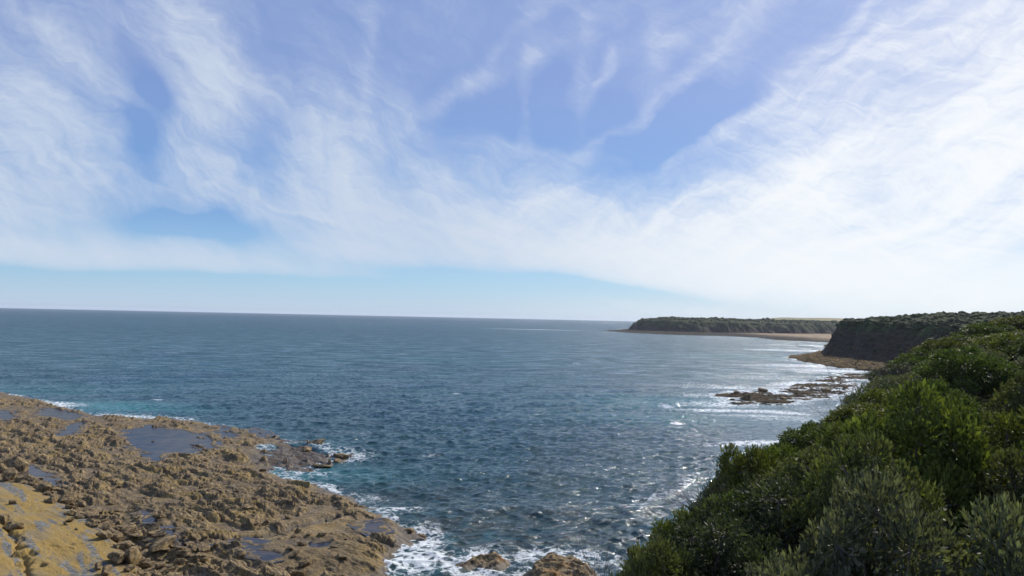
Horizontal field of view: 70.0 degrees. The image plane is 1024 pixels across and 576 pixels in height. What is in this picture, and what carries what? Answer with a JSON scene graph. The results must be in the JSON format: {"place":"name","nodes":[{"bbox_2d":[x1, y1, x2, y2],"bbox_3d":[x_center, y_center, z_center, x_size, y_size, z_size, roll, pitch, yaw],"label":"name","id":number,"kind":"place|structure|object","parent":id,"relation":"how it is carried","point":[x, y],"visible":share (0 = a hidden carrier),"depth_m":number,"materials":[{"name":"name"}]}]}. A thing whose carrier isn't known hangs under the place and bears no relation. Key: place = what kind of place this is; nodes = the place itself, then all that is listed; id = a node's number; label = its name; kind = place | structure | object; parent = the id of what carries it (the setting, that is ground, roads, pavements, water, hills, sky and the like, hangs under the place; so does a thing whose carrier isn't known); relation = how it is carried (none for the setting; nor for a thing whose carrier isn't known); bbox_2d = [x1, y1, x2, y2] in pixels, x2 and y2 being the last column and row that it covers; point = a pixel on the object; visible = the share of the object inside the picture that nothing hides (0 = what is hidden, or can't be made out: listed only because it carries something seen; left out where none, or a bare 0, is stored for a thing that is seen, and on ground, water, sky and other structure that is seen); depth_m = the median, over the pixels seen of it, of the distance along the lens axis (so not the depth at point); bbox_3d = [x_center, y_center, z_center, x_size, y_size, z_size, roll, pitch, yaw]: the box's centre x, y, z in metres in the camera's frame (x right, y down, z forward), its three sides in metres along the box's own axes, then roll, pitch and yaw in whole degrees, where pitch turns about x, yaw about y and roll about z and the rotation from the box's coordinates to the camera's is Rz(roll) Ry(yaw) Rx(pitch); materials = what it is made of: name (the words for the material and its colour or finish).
{"place":"outdoors","nodes":[
{"label":"outdoors","id":0,"kind":"place"},
{"bbox_2d":[0,392,425,575],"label":"rock shelf","id":1,"kind":"object","parent":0,"point":[45,541],"visible":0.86,"depth_m":72.83,"materials":[{"name":"stone"}]},
{"bbox_2d":[0,514,9,523],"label":"boulder","id":2,"kind":"object","parent":1,"relation":"on","point":[4,518],"visible":0.92,"depth_m":62.20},
{"bbox_2d":[0,457,11,466],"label":"boulder","id":3,"kind":"object","parent":1,"relation":"on","point":[5,460],"visible":0.34,"depth_m":87.26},
{"bbox_2d":[2,467,17,480],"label":"boulder","id":4,"kind":"object","parent":1,"relation":"on","point":[8,474],"visible":0.91,"depth_m":81.34,"materials":[{"name":"stone"}]},
{"bbox_2d":[0,410,19,420],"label":"rock pool","id":5,"kind":"object","parent":1,"relation":"on","point":[5,414],"visible":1,"depth_m":131.09,"materials":[{"name":"liquid"}]},
{"bbox_2d":[5,521,14,531],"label":"boulder","id":6,"kind":"object","parent":1,"relation":"on","point":[8,527],"visible":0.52,"depth_m":60.80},
{"bbox_2d":[11,522,23,529],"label":"boulder","id":7,"kind":"object","parent":1,"relation":"on","point":[18,525],"visible":1,"depth_m":60.22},
{"bbox_2d":[8,456,28,471],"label":"boulder","id":8,"kind":"object","parent":1,"relation":"on","point":[17,463],"visible":0.86,"depth_m":85.41,"materials":[{"name":"stone"}]},
{"bbox_2d":[17,465,65,486],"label":"rock pool","id":9,"kind":"object","parent":1,"relation":"on","point":[33,471],"visible":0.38,"depth_m":84.17,"materials":[{"name":"liquid"}]},
{"bbox_2d":[40,482,51,491],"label":"stone","id":10,"kind":"object","parent":1,"relation":"on","point":[44,486],"visible":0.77,"depth_m":75.18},
{"bbox_2d":[47,496,57,503],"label":"stone","id":11,"kind":"object","parent":1,"relation":"on","point":[52,500],"visible":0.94,"depth_m":70.21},
{"bbox_2d":[29,407,88,420],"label":"rock pool","id":12,"kind":"object","parent":1,"relation":"on","point":[63,414],"visible":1,"depth_m":134.37,"materials":[{"name":"liquid"}]},
{"bbox_2d":[58,492,78,504],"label":"boulder","id":13,"kind":"object","parent":1,"relation":"on","point":[67,498],"visible":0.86,"depth_m":71.68,"materials":[{"name":"stone"}]},
{"bbox_2d":[55,422,84,435],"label":"rock pool","id":14,"kind":"object","parent":1,"relation":"on","point":[71,428],"visible":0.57,"depth_m":117.05,"materials":[{"name":"liquid"}]},
{"bbox_2d":[80,510,98,517],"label":"boulder","id":15,"kind":"object","parent":1,"relation":"on","point":[87,513],"visible":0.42,"depth_m":65.92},
{"bbox_2d":[94,560,101,570],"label":"boulder","id":16,"kind":"object","parent":1,"relation":"on","point":[98,565],"visible":0.99,"depth_m":52.20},
{"bbox_2d":[95,530,112,538],"bbox_3d":[-33.318,20.172,59.813,1.062,0.600,1.570,14,-7,35],"label":"boulder","id":17,"kind":"object","parent":1,"relation":"on","point":[106,534],"visible":1,"depth_m":59.45,"materials":[{"name":"stone"}]},
{"bbox_2d":[101,565,112,575],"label":"boulder","id":18,"kind":"object","parent":1,"relation":"on","point":[106,570],"visible":1,"depth_m":51.22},
{"bbox_2d":[107,551,126,563],"bbox_3d":[-29.386,20.023,54.361,1.613,0.955,1.141,0,-3,25],"label":"boulder","id":19,"kind":"object","parent":1,"relation":"on","point":[117,557],"visible":1,"depth_m":53.86,"materials":[{"name":"stone"}]},
{"bbox_2d":[117,540,135,548],"bbox_3d":[-30.789,20.668,58.361,1.300,0.897,0.800,2,-2,-19],"label":"boulder","id":20,"kind":"object","parent":1,"relation":"on","point":[127,544],"visible":0.47,"depth_m":58.09,"materials":[{"name":"stone"}]},
{"bbox_2d":[123,525,136,532],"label":"stone","id":21,"kind":"object","parent":1,"relation":"on","point":[130,527],"visible":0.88,"depth_m":62.98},
{"bbox_2d":[123,545,141,565],"bbox_3d":[-28.733,20.272,55.079,1.348,1.656,1.434,0,-2,22],"label":"boulder","id":22,"kind":"object","parent":1,"relation":"on","point":[133,556],"visible":0.74,"depth_m":54.67,"materials":[{"name":"stone"}]},
{"bbox_2d":[137,561,152,567],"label":"stone","id":23,"kind":"object","parent":1,"relation":"on","point":[145,564],"visible":0.98,"depth_m":55.41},
{"bbox_2d":[139,509,158,524],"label":"rock pool","id":24,"kind":"object","parent":1,"relation":"on","point":[150,519],"visible":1,"depth_m":66.78,"materials":[{"name":"liquid"}]},
{"bbox_2d":[155,561,165,569],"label":"stone","id":25,"kind":"object","parent":1,"relation":"on","point":[158,565],"visible":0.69,"depth_m":55.32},
{"bbox_2d":[153,528,170,537],"bbox_3d":[-29.189,20.405,61.106,1.572,0.869,0.700,1,-2,-2],"label":"stone","id":26,"kind":"object","parent":1,"relation":"on","point":[160,534],"visible":0.99,"depth_m":60.88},
{"bbox_2d":[149,535,176,551],"bbox_3d":[-27.891,20.425,58.513,1.178,0.641,2.500,-3,5,32],"label":"boulder","id":27,"kind":"object","parent":1,"relation":"on","point":[161,543],"visible":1,"depth_m":58.12,"materials":[{"name":"stone"}]},
{"bbox_2d":[120,425,222,461],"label":"rock pool","id":28,"kind":"object","parent":1,"relation":"on","point":[172,440],"visible":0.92,"depth_m":109.02,"materials":[{"name":"liquid"}]},
{"bbox_2d":[174,558,184,564],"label":"stone","id":29,"kind":"object","parent":1,"relation":"on","point":[178,561],"visible":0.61,"depth_m":55.90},
{"bbox_2d":[156,525,213,546],"bbox_3d":[-28.332,21.007,61.444,8.853,0.001,2.967,-1,-3,42],"label":"rock pool","id":30,"kind":"object","parent":1,"relation":"on","point":[168,531],"visible":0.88,"depth_m":63.20,"materials":[{"name":"liquid"}]},
{"bbox_2d":[192,553,207,560],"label":"stone","id":31,"kind":"object","parent":1,"relation":"on","point":[198,555],"visible":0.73,"depth_m":55.65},
{"bbox_2d":[197,543,210,552],"bbox_3d":[-24.753,20.912,58.741,0.962,0.688,1.527,9,13,-12],"label":"stone","id":32,"kind":"object","parent":1,"relation":"on","point":[203,547],"visible":0.85,"depth_m":58.38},
{"bbox_2d":[207,424,238,437],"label":"rock pool","id":33,"kind":"object","parent":1,"relation":"on","point":[228,434],"visible":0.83,"depth_m":118.09,"materials":[{"name":"liquid"}]},
{"bbox_2d":[225,537,284,562],"bbox_3d":[-20.507,21.193,59.400,8.031,0.001,3.752,-1,-3,43],"label":"rock pool","id":34,"kind":"object","parent":1,"relation":"on","point":[268,555],"visible":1,"depth_m":58.76,"materials":[{"name":"liquid"}]},
{"bbox_2d":[248,426,278,438],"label":"rock pool","id":35,"kind":"object","parent":1,"relation":"on","point":[263,432],"visible":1,"depth_m":119.05,"materials":[{"name":"liquid"}]},
{"bbox_2d":[290,569,307,575],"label":"rock","id":36,"kind":"object","parent":1,"relation":"on","point":[301,572],"visible":0.91,"depth_m":54.42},
{"bbox_2d":[299,558,311,567],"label":"rock","id":37,"kind":"object","parent":1,"relation":"on","point":[304,563],"visible":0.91,"depth_m":55.85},
{"bbox_2d":[307,542,329,547],"bbox_3d":[-17.015,21.516,61.085,4.137,0.001,2.316,1,-2,7],"label":"rock pool","id":38,"kind":"object","parent":1,"relation":"on","point":[322,544],"visible":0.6,"depth_m":61.40,"materials":[{"name":"liquid"}]},
{"bbox_2d":[346,519,394,535],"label":"rock pool","id":39,"kind":"object","parent":1,"relation":"on","point":[370,527],"visible":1,"depth_m":66.75,"materials":[{"name":"liquid"}]},
{"bbox_2d":[0,308,869,575],"bbox_3d":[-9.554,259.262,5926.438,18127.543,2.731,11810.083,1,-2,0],"label":"sea","id":40,"kind":"structure","parent":0,"point":[518,444],"depth_m":170.35,"materials":[{"name":"liquid"}]},
{"bbox_2d":[334,453,348,458],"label":"sea rock","id":41,"kind":"object","parent":40,"relation":"in","point":[342,455],"visible":0.98,"depth_m":101.77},
{"bbox_2d":[455,551,510,570],"bbox_3d":[-2.505,22.292,59.443,6.110,1.288,4.692,2,-3,-28],"label":"sea rock","id":42,"kind":"object","parent":40,"relation":"in","point":[493,560],"visible":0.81,"depth_m":58.88,"materials":[{"name":"stone"}]},
{"bbox_2d":[522,552,597,575],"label":"sea rock","id":43,"kind":"object","parent":40,"relation":"in","point":[551,564],"visible":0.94,"depth_m":56.83,"materials":[{"name":"stone"}]},
{"bbox_2d":[714,378,856,404],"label":"reef","id":44,"kind":"object","parent":40,"relation":"in","point":[761,397],"visible":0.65,"depth_m":204.63},
{"bbox_2d":[789,350,889,370],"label":"reef","id":45,"kind":"object","parent":40,"relation":"in","point":[817,357],"visible":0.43,"depth_m":383.27},
{"bbox_2d":[825,373,867,379],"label":"reef","id":46,"kind":"object","parent":40,"relation":"in","point":[857,376],"visible":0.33,"depth_m":276.73},
{"bbox_2d":[0,0,1023,320],"label":"sky","id":47,"kind":"structure","parent":0,"point":[598,160],"materials":[{"name":"blue"}]},
{"bbox_2d":[599,329,831,341],"bbox_3d":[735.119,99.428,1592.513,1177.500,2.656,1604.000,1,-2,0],"label":"beach","id":48,"kind":"structure","parent":0,"point":[805,337],"depth_m":1090.87,"materials":[{"name":"sand"}]},
{"bbox_2d":[627,317,838,333],"bbox_3d":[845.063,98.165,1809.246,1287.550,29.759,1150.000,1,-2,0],"label":"headland","id":49,"kind":"structure","parent":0,"point":[706,325],"depth_m":1295.57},
{"bbox_2d":[640,316,839,323],"bbox_3d":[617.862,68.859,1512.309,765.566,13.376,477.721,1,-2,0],"label":"coastal scrub","id":50,"kind":"object","parent":49,"relation":"on","point":[767,319],"visible":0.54,"depth_m":1348.08,"materials":[{"name":"green plant"}]},
{"bbox_2d":[770,317,843,320],"bbox_3d":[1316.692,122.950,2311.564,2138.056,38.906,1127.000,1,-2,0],"label":"hills","id":51,"kind":"structure","parent":0,"point":[820,319],"depth_m":2004.08,"materials":[{"name":"beige plant"}]},
{"bbox_2d":[820,322,979,361],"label":"headland","id":52,"kind":"structure","parent":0,"point":[887,342],"depth_m":406.02,"materials":[{"name":"stone"}]},
{"bbox_2d":[824,310,1023,352],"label":"coastal scrub","id":53,"kind":"object","parent":52,"relation":"on","point":[957,320],"visible":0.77,"depth_m":400.00,"materials":[{"name":"green plant"}]},
{"bbox_2d":[950,315,1023,540],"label":"hillside","id":54,"kind":"structure","parent":0,"point":[983,396],"depth_m":43.62,"materials":[{"name":"green plant"}]},
{"bbox_2d":[560,514,645,575],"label":"bare shrub","id":55,"kind":"object","parent":54,"relation":"on","point":[596,561],"visible":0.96,"depth_m":12.42,"materials":[{"name":"brown plant"}]},
{"bbox_2d":[603,552,655,575],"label":"shrub","id":56,"kind":"object","parent":54,"relation":"on","point":[636,571],"visible":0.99,"depth_m":12.49,"materials":[{"name":"green plant"}]},
{"bbox_2d":[616,535,697,575],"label":"shrub","id":57,"kind":"object","parent":54,"relation":"on","point":[670,561],"visible":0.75,"depth_m":13.30,"materials":[{"name":"green plant"}]},
{"bbox_2d":[634,504,719,571],"bbox_3d":[3.777,6.688,16.310,2.190,3.772,2.346,0,-3,35],"label":"shrub","id":58,"kind":"object","parent":54,"relation":"on","point":[666,525],"visible":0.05,"depth_m":16.29,"materials":[{"name":"green plant"}]},
{"bbox_2d":[656,456,731,510],"bbox_3d":[5.531,6.605,20.120,3.089,4.038,3.223,-1,-3,42],"label":"bare shrub","id":59,"kind":"object","parent":54,"relation":"on","point":[698,492],"visible":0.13,"depth_m":20.17,"materials":[{"name":"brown plant"}]},
{"bbox_2d":[682,494,733,523],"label":"shrub","id":60,"kind":"object","parent":54,"relation":"on","point":[706,508],"visible":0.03,"depth_m":17.45,"materials":[{"name":"green plant"}]},
{"bbox_2d":[643,511,788,575],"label":"shrub","id":61,"kind":"object","parent":54,"relation":"on","point":[726,545],"visible":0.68,"depth_m":13.83,"materials":[{"name":"green plant"}]},
{"bbox_2d":[690,472,755,507],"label":"shrub","id":62,"kind":"object","parent":54,"relation":"on","point":[707,493],"visible":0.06,"depth_m":20.93,"materials":[{"name":"green plant"}]},
{"bbox_2d":[701,488,778,535],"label":"shrub","id":63,"kind":"object","parent":54,"relation":"on","point":[727,496],"visible":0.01,"depth_m":18.32,"materials":[{"name":"green plant"}]},
{"bbox_2d":[707,442,783,492],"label":"shrub","id":64,"kind":"object","parent":54,"relation":"on","point":[757,462],"visible":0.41,"depth_m":24.05,"materials":[{"name":"green plant"}]},
{"bbox_2d":[744,441,805,482],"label":"shrub","id":65,"kind":"object","parent":54,"relation":"on","point":[785,449],"visible":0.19,"depth_m":25.59,"materials":[{"name":"green plant"}]},
{"bbox_2d":[742,548,808,575],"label":"shrub","id":66,"kind":"object","parent":54,"relation":"on","point":[787,570],"visible":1,"depth_m":9.76,"materials":[{"name":"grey plant"}]},
{"bbox_2d":[668,471,891,575],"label":"shrub","id":67,"kind":"object","parent":54,"relation":"on","point":[765,517],"visible":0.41,"depth_m":15.52,"materials":[{"name":"green plant"}]},
{"bbox_2d":[744,451,820,490],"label":"shrub","id":68,"kind":"object","parent":54,"relation":"on","point":[783,465],"visible":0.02,"depth_m":24.62,"materials":[{"name":"green plant"}]},
{"bbox_2d":[747,443,831,506],"bbox_3d":[8.851,6.479,21.303,4.076,3.841,4.870,1,-2,2],"label":"shrub","id":69,"kind":"object","parent":54,"relation":"on","point":[805,459],"visible":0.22,"depth_m":21.06,"materials":[{"name":"green plant"}]},
{"bbox_2d":[771,424,837,453],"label":"shrub","id":70,"kind":"object","parent":54,"relation":"on","point":[803,440],"visible":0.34,"depth_m":29.25,"materials":[{"name":"green plant"}]},
{"bbox_2d":[799,408,853,431],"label":"shrub","id":71,"kind":"object","parent":54,"relation":"on","point":[813,424],"visible":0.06,"depth_m":33.56,"materials":[{"name":"green plant"}]},
{"bbox_2d":[810,415,883,454],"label":"shrub","id":72,"kind":"object","parent":54,"relation":"on","point":[827,438],"visible":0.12,"depth_m":26.97,"materials":[{"name":"green plant"}]},
{"bbox_2d":[829,391,864,423],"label":"shrub","id":73,"kind":"object","parent":54,"relation":"on","point":[854,397],"visible":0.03,"depth_m":38.65,"materials":[{"name":"green plant"}]},
{"bbox_2d":[799,360,902,416],"bbox_3d":[19.938,7.080,41.621,5.717,6.164,4.957,1,-2,0],"label":"bare shrub","id":74,"kind":"object","parent":54,"relation":"on","point":[843,387],"visible":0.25,"depth_m":42.28,"materials":[{"name":"brown plant"}]},
{"bbox_2d":[819,401,897,423],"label":"shrub","id":75,"kind":"object","parent":54,"relation":"on","point":[831,415],"visible":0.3,"depth_m":33.41,"materials":[{"name":"green plant"}]},
{"bbox_2d":[777,427,948,575],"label":"shrub","id":76,"kind":"object","parent":54,"relation":"on","point":[820,502],"visible":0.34,"depth_m":14.34,"materials":[{"name":"green plant"}]},
{"bbox_2d":[772,455,962,575],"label":"shrub","id":77,"kind":"object","parent":54,"relation":"on","point":[858,541],"visible":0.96,"depth_m":11.40,"materials":[{"name":"green plant"}]},
{"bbox_2d":[839,376,898,406],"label":"shrub","id":78,"kind":"object","parent":54,"relation":"on","point":[847,398],"visible":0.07,"depth_m":44.46,"materials":[{"name":"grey plant"}]},
{"bbox_2d":[851,386,900,410],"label":"shrub","id":79,"kind":"object","parent":54,"relation":"on","point":[881,396],"visible":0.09,"depth_m":36.41,"materials":[{"name":"green plant"}]},
{"bbox_2d":[865,373,910,386],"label":"shrub","id":80,"kind":"object","parent":54,"relation":"on","point":[876,378],"visible":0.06,"depth_m":47.63,"materials":[{"name":"green plant"}]},
{"bbox_2d":[860,361,916,380],"bbox_3d":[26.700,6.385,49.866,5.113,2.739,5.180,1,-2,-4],"label":"shrub","id":81,"kind":"object","parent":54,"relation":"on","point":[871,374],"visible":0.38,"depth_m":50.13,"materials":[{"name":"green plant"}]},
{"bbox_2d":[849,376,943,405],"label":"shrub","id":82,"kind":"object","parent":54,"relation":"on","point":[886,386],"visible":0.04,"depth_m":39.93,"materials":[{"name":"green plant"}]},
{"bbox_2d":[887,348,929,364],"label":"shrub","id":83,"kind":"object","parent":54,"relation":"on","point":[918,354],"visible":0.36,"depth_m":54.24,"materials":[{"name":"green plant"}]},
{"bbox_2d":[809,375,1013,535],"bbox_3d":[10.010,5.533,18.218,4.435,6.737,4.743,1,-2,6],"label":"shrub","id":84,"kind":"object","parent":54,"relation":"on","point":[962,465],"visible":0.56,"depth_m":17.60,"materials":[{"name":"green plant"}]},
{"bbox_2d":[871,371,953,391],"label":"shrub","id":85,"kind":"object","parent":54,"relation":"on","point":[896,379],"visible":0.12,"depth_m":43.12,"materials":[{"name":"green plant"}]},
{"bbox_2d":[900,356,929,366],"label":"shrub","id":86,"kind":"object","parent":54,"relation":"on","point":[911,361],"visible":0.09,"depth_m":52.42,"materials":[{"name":"green plant"}]},
{"bbox_2d":[907,336,965,355],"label":"shrub","id":87,"kind":"object","parent":54,"relation":"on","point":[942,343],"visible":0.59,"depth_m":57.50,"materials":[{"name":"green plant"}]},
{"bbox_2d":[883,378,997,441],"bbox_3d":[16.246,6.304,27.839,3.998,5.856,3.577,1,-2,-6],"label":"shrub","id":88,"kind":"object","parent":54,"relation":"on","point":[975,414],"visible":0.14,"depth_m":27.53,"materials":[{"name":"green plant"}]},
{"bbox_2d":[911,521,989,572],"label":"shrub","id":89,"kind":"object","parent":54,"relation":"on","point":[959,534],"visible":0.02,"depth_m":15.54,"materials":[{"name":"green plant"}]},
{"bbox_2d":[930,333,986,345],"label":"shrub","id":90,"kind":"object","parent":54,"relation":"on","point":[961,337],"visible":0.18,"depth_m":60.44,"materials":[{"name":"green plant"}]},
{"bbox_2d":[909,345,1010,393],"bbox_3d":[27.334,6.038,44.233,6.832,5.327,6.174,-1,-3,42],"label":"shrub","id":91,"kind":"object","parent":54,"relation":"on","point":[966,349],"visible":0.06,"depth_m":43.89,"materials":[{"name":"green plant"}]},
{"bbox_2d":[940,389,991,412],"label":"shrub","id":92,"kind":"object","parent":54,"relation":"on","point":[982,401],"visible":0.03,"depth_m":36.34,"materials":[{"name":"green plant"}]},
{"bbox_2d":[916,347,1021,401],"bbox_3d":[25.497,5.841,40.410,5.281,5.094,6.122,2,-2,-7],"label":"shrub","id":93,"kind":"object","parent":54,"relation":"on","point":[988,373],"visible":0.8,"depth_m":39.31,"materials":[{"name":"green plant"}]},
{"bbox_2d":[927,343,1012,361],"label":"shrub","id":94,"kind":"object","parent":54,"relation":"on","point":[998,354],"visible":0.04,"depth_m":47.47,"materials":[{"name":"green plant"}]},
{"bbox_2d":[939,491,1023,575],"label":"shrub","id":95,"kind":"object","parent":54,"relation":"on","point":[1008,535],"visible":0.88,"depth_m":11.62,"materials":[{"name":"green plant"}]},
{"bbox_2d":[943,441,1023,533],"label":"shrub","id":96,"kind":"object","parent":54,"relation":"on","point":[1015,484],"visible":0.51,"depth_m":16.22,"materials":[{"name":"green plant"}]},
{"bbox_2d":[944,522,1022,575],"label":"shrub","id":97,"kind":"object","parent":54,"relation":"on","point":[956,548],"visible":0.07,"depth_m":14.51,"materials":[{"name":"green plant"}]},
{"bbox_2d":[949,322,1019,337],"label":"shrub","id":98,"kind":"object","parent":54,"relation":"on","point":[984,329],"visible":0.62,"depth_m":63.92,"materials":[{"name":"green plant"}]},
{"bbox_2d":[960,334,1013,347],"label":"shrub","id":99,"kind":"object","parent":54,"relation":"on","point":[989,338],"visible":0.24,"depth_m":56.67,"materials":[{"name":"green plant"}]},
{"bbox_2d":[968,332,1022,362],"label":"shrub","id":100,"kind":"object","parent":54,"relation":"on","point":[996,345],"visible":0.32,"depth_m":50.99,"materials":[{"name":"green plant"}]},
{"bbox_2d":[979,398,1023,455],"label":"shrub","id":101,"kind":"object","parent":54,"relation":"on","point":[1009,424],"visible":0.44,"depth_m":24.80,"materials":[{"name":"green plant"}]},
{"bbox_2d":[981,369,1023,444],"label":"shrub","id":102,"kind":"object","parent":54,"relation":"on","point":[1015,400],"visible":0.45,"depth_m":27.79,"materials":[{"name":"green plant"}]},
{"bbox_2d":[989,315,1023,329],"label":"shrub","id":103,"kind":"object","parent":54,"relation":"on","point":[1014,322],"visible":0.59,"depth_m":68.60,"materials":[{"name":"green plant"}]},
{"bbox_2d":[990,329,1023,338],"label":"shrub","id":104,"kind":"object","parent":54,"relation":"on","point":[1020,333],"visible":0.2,"depth_m":60.00,"materials":[{"name":"green plant"}]},
{"bbox_2d":[992,370,1022,409],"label":"shrub","id":105,"kind":"object","parent":54,"relation":"on","point":[1008,390],"visible":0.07,"depth_m":34.68,"materials":[{"name":"green plant"}]},
{"bbox_2d":[999,336,1023,363],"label":"shrub","id":106,"kind":"object","parent":54,"relation":"on","point":[1017,348],"visible":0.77,"depth_m":48.48,"materials":[{"name":"green plant"}]},
{"bbox_2d":[1012,355,1023,366],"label":"shrub","id":107,"kind":"object","parent":54,"relation":"on","point":[1018,360],"visible":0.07,"depth_m":44.85,"materials":[{"name":"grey plant"}]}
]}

